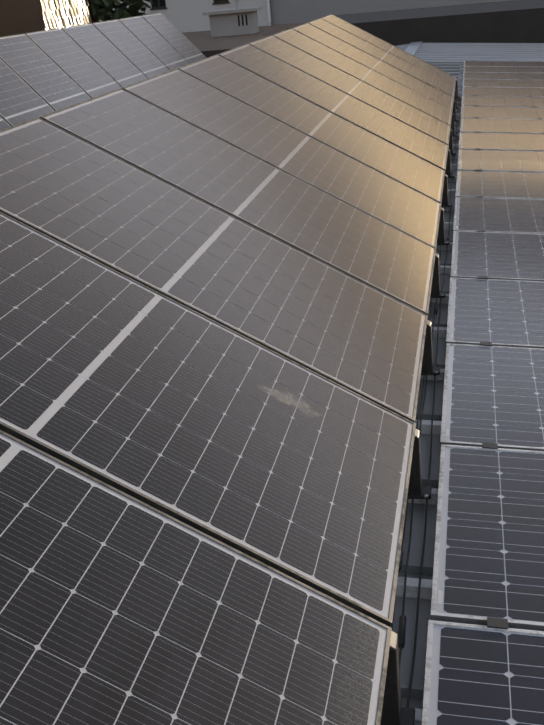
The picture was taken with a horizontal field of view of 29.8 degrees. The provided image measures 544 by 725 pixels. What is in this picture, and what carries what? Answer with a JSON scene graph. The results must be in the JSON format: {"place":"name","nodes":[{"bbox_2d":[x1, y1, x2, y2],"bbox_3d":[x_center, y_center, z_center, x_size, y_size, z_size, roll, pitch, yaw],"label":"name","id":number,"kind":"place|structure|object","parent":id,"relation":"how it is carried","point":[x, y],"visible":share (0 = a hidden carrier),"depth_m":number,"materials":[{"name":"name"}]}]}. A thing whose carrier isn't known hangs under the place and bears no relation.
{"place":"outdoors","nodes":[
{"label":"outdoors","id":0,"kind":"place"},
{"bbox_2d":[98,0,271,32],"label":"building wall","id":1,"kind":"structure","parent":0,"point":[182,16],"depth_m":42.77,"materials":[{"name":"white paint"}]},
{"bbox_2d":[182,22,307,57],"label":"deck roof","id":2,"kind":"structure","parent":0,"point":[206,44],"depth_m":29.75,"materials":[{"name":"grey concrete"}]},
{"bbox_2d":[202,0,262,36],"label":"balcony","id":3,"kind":"structure","parent":2,"relation":"on","point":[238,20],"depth_m":31.47,"materials":[{"name":"concrete"}]},
{"bbox_2d":[286,0,543,45],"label":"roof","id":4,"kind":"structure","parent":2,"relation":"attached to","point":[516,21],"depth_m":22.48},
{"bbox_2d":[473,60,541,628],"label":"clamps","id":5,"kind":"object","parent":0,"point":[500,623],"visible":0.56,"depth_m":3.43,"materials":[{"name":"black metal"}]},
{"label":"ground","id":6,"kind":"structure","parent":0,"visible":0},
{"bbox_2d":[0,0,94,36],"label":"wall","id":7,"kind":"structure","parent":6,"relation":"on","point":[20,16],"depth_m":15.30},
{"bbox_2d":[41,0,91,29],"bbox_3d":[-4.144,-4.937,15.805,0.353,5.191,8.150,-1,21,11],"label":"trunk","id":8,"kind":"object","parent":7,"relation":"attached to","point":[61,13],"visible":0.04,"depth_m":18.25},
{"bbox_2d":[90,0,151,21],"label":"conifer tree","id":9,"kind":"object","parent":6,"relation":"on","point":[102,10],"visible":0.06,"depth_m":24.87,"materials":[{"name":"green plant"}]},
{"bbox_2d":[267,0,271,24],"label":"wall downpipe","id":10,"kind":"object","parent":6,"relation":"on","point":[269,15],"visible":0.29,"depth_m":42.09,"materials":[{"name":"white metal"}]},
{"bbox_2d":[270,0,510,24],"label":"grey building","id":11,"kind":"structure","parent":6,"relation":"on","point":[291,11],"depth_m":41.79,"materials":[{"name":"grey paint"}]},
{"bbox_2d":[390,41,543,708],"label":"roof","id":12,"kind":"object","parent":6,"relation":"on","point":[449,58],"visible":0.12,"depth_m":3.66,"materials":[{"name":"metal"}]},
{"bbox_2d":[396,97,461,724],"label":"mounting base rails","id":13,"kind":"object","parent":12,"relation":"on","point":[412,584],"depth_m":3.74,"materials":[{"name":"black metal"}]},
{"bbox_2d":[0,430,391,724],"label":"solar module","id":14,"kind":"object","parent":13,"relation":"on","point":[118,607],"visible":1,"depth_m":1.90,"materials":[{"name":"black glass"}]},
{"bbox_2d":[0,212,415,626],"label":"solar module","id":15,"kind":"object","parent":13,"relation":"on","point":[137,390],"visible":0.98,"depth_m":2.58,"materials":[{"name":"black glass"}]},
{"bbox_2d":[257,385,323,418],"bbox_3d":[0.052,0.108,2.901,0.320,0.001,0.200,27,23,0],"label":"bird dropping","id":16,"kind":"object","parent":15,"relation":"on","point":[289,399],"visible":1,"depth_m":2.90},
{"bbox_2d":[0,117,427,421],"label":"solar module","id":17,"kind":"object","parent":13,"relation":"on","point":[186,249],"visible":1,"depth_m":3.57,"materials":[{"name":"black glass"}]},
{"bbox_2d":[40,88,435,314],"bbox_3d":[-0.067,-0.765,4.612,1.755,0.036,1.038,27,24,0],"label":"solar module","id":18,"kind":"object","parent":13,"relation":"on","point":[264,196],"visible":1,"depth_m":4.53,"materials":[{"name":"grey laminate"}]},
{"bbox_2d":[122,68,441,247],"bbox_3d":[0.121,-1.140,5.582,1.755,0.037,1.038,27,23,0],"label":"solar module","id":19,"kind":"object","parent":13,"relation":"on","point":[228,118],"visible":0.98,"depth_m":5.52,"materials":[{"name":"grey laminate"}]},
{"bbox_2d":[178,54,444,202],"bbox_3d":[0.309,-1.517,6.557,1.755,0.036,1.038,27,23,0],"label":"solar module","id":20,"kind":"object","parent":13,"relation":"on","point":[322,125],"visible":0.98,"depth_m":6.50,"materials":[{"name":"grey laminate"}]},
{"bbox_2d":[218,43,448,169],"bbox_3d":[0.498,-1.894,7.524,1.755,0.035,1.038,27,23,0],"label":"solar module","id":21,"kind":"object","parent":13,"relation":"on","point":[346,106],"visible":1,"depth_m":7.47,"materials":[{"name":"grey laminate"}]},
{"bbox_2d":[249,35,450,144],"bbox_3d":[0.685,-2.272,8.497,1.755,0.036,1.038,27,23,0],"label":"solar module","id":22,"kind":"object","parent":13,"relation":"on","point":[365,92],"visible":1,"depth_m":8.45,"materials":[{"name":"grey laminate"}]},
{"bbox_2d":[273,28,452,125],"bbox_3d":[0.872,-2.648,9.467,1.755,0.037,1.038,27,23,0],"label":"solar module","id":23,"kind":"object","parent":13,"relation":"on","point":[360,71],"visible":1,"depth_m":9.43,"materials":[{"name":"grey laminate"}]},
{"bbox_2d":[292,23,453,109],"bbox_3d":[1.060,-3.022,10.437,1.755,0.036,1.038,27,23,0],"label":"solar module","id":24,"kind":"object","parent":13,"relation":"on","point":[375,64],"visible":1,"depth_m":10.41,"materials":[{"name":"black glass"}]},
{"bbox_2d":[308,18,454,96],"bbox_3d":[1.248,-3.400,11.410,1.755,0.035,1.038,27,23,0],"label":"solar module","id":25,"kind":"object","parent":13,"relation":"on","point":[385,56],"visible":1,"depth_m":11.37,"materials":[{"name":"black glass"}]},
{"bbox_2d":[322,14,455,85],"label":"solar module","id":26,"kind":"object","parent":13,"relation":"on","point":[389,48],"visible":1,"depth_m":12.36,"materials":[{"name":"black glass"}]},
{"bbox_2d":[380,80,459,724],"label":"support bracket","id":27,"kind":"object","parent":13,"relation":"on","point":[394,712],"visible":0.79,"depth_m":3.19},
{"bbox_2d":[391,102,458,706],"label":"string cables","id":28,"kind":"object","parent":13,"relation":"attached to","point":[401,631],"visible":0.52,"depth_m":3.05,"materials":[{"name":"black plastic"}]},
{"bbox_2d":[446,277,543,348],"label":"solar module","id":29,"kind":"object","parent":13,"relation":"on","point":[506,313],"visible":0.98,"depth_m":4.78,"materials":[{"name":"black glass"}]},
{"bbox_2d":[458,65,463,95],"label":"mounting base rails","id":30,"kind":"object","parent":12,"relation":"on","point":[460,76],"visible":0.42,"depth_m":15.27,"materials":[{"name":"metal"}]},
{"bbox_2d":[462,79,543,88],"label":"solar module","id":31,"kind":"object","parent":30,"relation":"on","point":[500,83],"visible":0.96,"depth_m":14.05,"materials":[{"name":"black glass"}]},
{"bbox_2d":[463,72,543,79],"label":"solar module","id":32,"kind":"object","parent":30,"relation":"on","point":[501,75],"visible":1,"depth_m":15.01,"materials":[{"name":"black glass"}]},
{"bbox_2d":[463,66,543,72],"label":"solar module","id":33,"kind":"object","parent":30,"relation":"on","point":[508,69],"visible":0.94,"depth_m":15.91,"materials":[{"name":"black glass"}]},
{"bbox_2d":[422,620,543,724],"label":"solar module","id":34,"kind":"object","parent":12,"relation":"on","point":[475,674],"visible":1,"depth_m":2.33,"materials":[{"name":"blue glass"}]},
{"bbox_2d":[430,444,543,630],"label":"solar module","id":35,"kind":"object","parent":12,"relation":"on","point":[489,551],"visible":0.96,"depth_m":2.90,"materials":[{"name":"blue glass"}]},
{"bbox_2d":[440,343,543,453],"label":"solar module","id":36,"kind":"object","parent":12,"relation":"on","point":[493,394],"visible":0.96,"depth_m":3.84,"materials":[{"name":"blue glass"}]},
{"bbox_2d":[451,231,543,280],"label":"solar module","id":37,"kind":"object","parent":12,"relation":"on","point":[504,256],"visible":0.98,"depth_m":5.71,"materials":[{"name":"black glass"}]},
{"bbox_2d":[453,197,543,233],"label":"solar module","id":38,"kind":"object","parent":12,"relation":"on","point":[511,215],"visible":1,"depth_m":6.64,"materials":[{"name":"black glass"}]},
{"bbox_2d":[455,170,543,198],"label":"solar module","id":39,"kind":"object","parent":12,"relation":"on","point":[503,184],"visible":0.96,"depth_m":7.57,"materials":[{"name":"black glass"}]},
{"bbox_2d":[457,149,543,171],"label":"solar module","id":40,"kind":"object","parent":12,"relation":"on","point":[506,160],"visible":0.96,"depth_m":8.50,"materials":[{"name":"black glass"}]},
{"bbox_2d":[458,132,543,151],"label":"solar module","id":41,"kind":"object","parent":12,"relation":"on","point":[506,141],"visible":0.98,"depth_m":9.42,"materials":[{"name":"black glass"}]},
{"bbox_2d":[460,118,543,133],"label":"solar module","id":42,"kind":"object","parent":12,"relation":"on","point":[504,125],"visible":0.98,"depth_m":10.35,"materials":[{"name":"black glass"}]},
{"bbox_2d":[460,106,543,121],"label":"solar module","id":43,"kind":"object","parent":12,"relation":"on","point":[501,112],"visible":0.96,"depth_m":11.28,"materials":[{"name":"black glass"}]},
{"bbox_2d":[461,95,543,106],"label":"solar module","id":44,"kind":"object","parent":12,"relation":"on","point":[518,101],"visible":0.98,"depth_m":12.19,"materials":[{"name":"black glass"}]},
{"bbox_2d":[462,87,543,96],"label":"solar module","id":45,"kind":"object","parent":12,"relation":"on","point":[506,91],"visible":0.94,"depth_m":13.13,"materials":[{"name":"black glass"}]},
{"bbox_2d":[464,61,543,66],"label":"solar module","id":46,"kind":"object","parent":12,"relation":"on","point":[510,63],"visible":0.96,"depth_m":16.87,"materials":[{"name":"black glass"}]},
{"bbox_3d":[-2.453,-1.880,8.700,1.324,1.465,15.914,-1,21,11],"label":"steep mounting frame","id":47,"kind":"object","parent":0,"visible":0},
{"bbox_2d":[0,116,10,129],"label":"solar module","id":48,"kind":"object","parent":47,"relation":"attached to","point":[4,124],"visible":0.02,"depth_m":9.08,"materials":[{"name":"grey laminate"}]},
{"bbox_2d":[0,58,54,125],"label":"solar module","id":49,"kind":"object","parent":47,"relation":"attached to","point":[21,100],"visible":0.46,"depth_m":9.73,"materials":[{"name":"black glass"}]},
{"bbox_2d":[0,33,90,110],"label":"solar module","id":50,"kind":"object","parent":47,"relation":"attached to","point":[39,71],"visible":0.58,"depth_m":10.55,"materials":[{"name":"black glass"}]},
{"bbox_2d":[25,28,121,97],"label":"solar module","id":51,"kind":"object","parent":47,"relation":"attached to","point":[66,53],"visible":0.46,"depth_m":11.49,"materials":[{"name":"grey laminate"}]},
{"bbox_2d":[62,23,147,87],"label":"solar module","id":52,"kind":"object","parent":47,"relation":"attached to","point":[113,61],"visible":0.44,"depth_m":12.47,"materials":[{"name":"grey laminate"}]},
{"bbox_2d":[92,19,169,77],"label":"solar module","id":53,"kind":"object","parent":47,"relation":"attached to","point":[132,48],"visible":0.52,"depth_m":13.44,"materials":[{"name":"grey laminate"}]},
{"bbox_2d":[119,16,189,70],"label":"solar module","id":54,"kind":"object","parent":47,"relation":"attached to","point":[155,43],"visible":0.52,"depth_m":14.41,"materials":[{"name":"grey laminate"}]},
{"bbox_2d":[141,13,206,63],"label":"solar module","id":55,"kind":"object","parent":47,"relation":"attached to","point":[173,36],"visible":0.5,"depth_m":15.38,"materials":[{"name":"grey laminate"}]}
]}

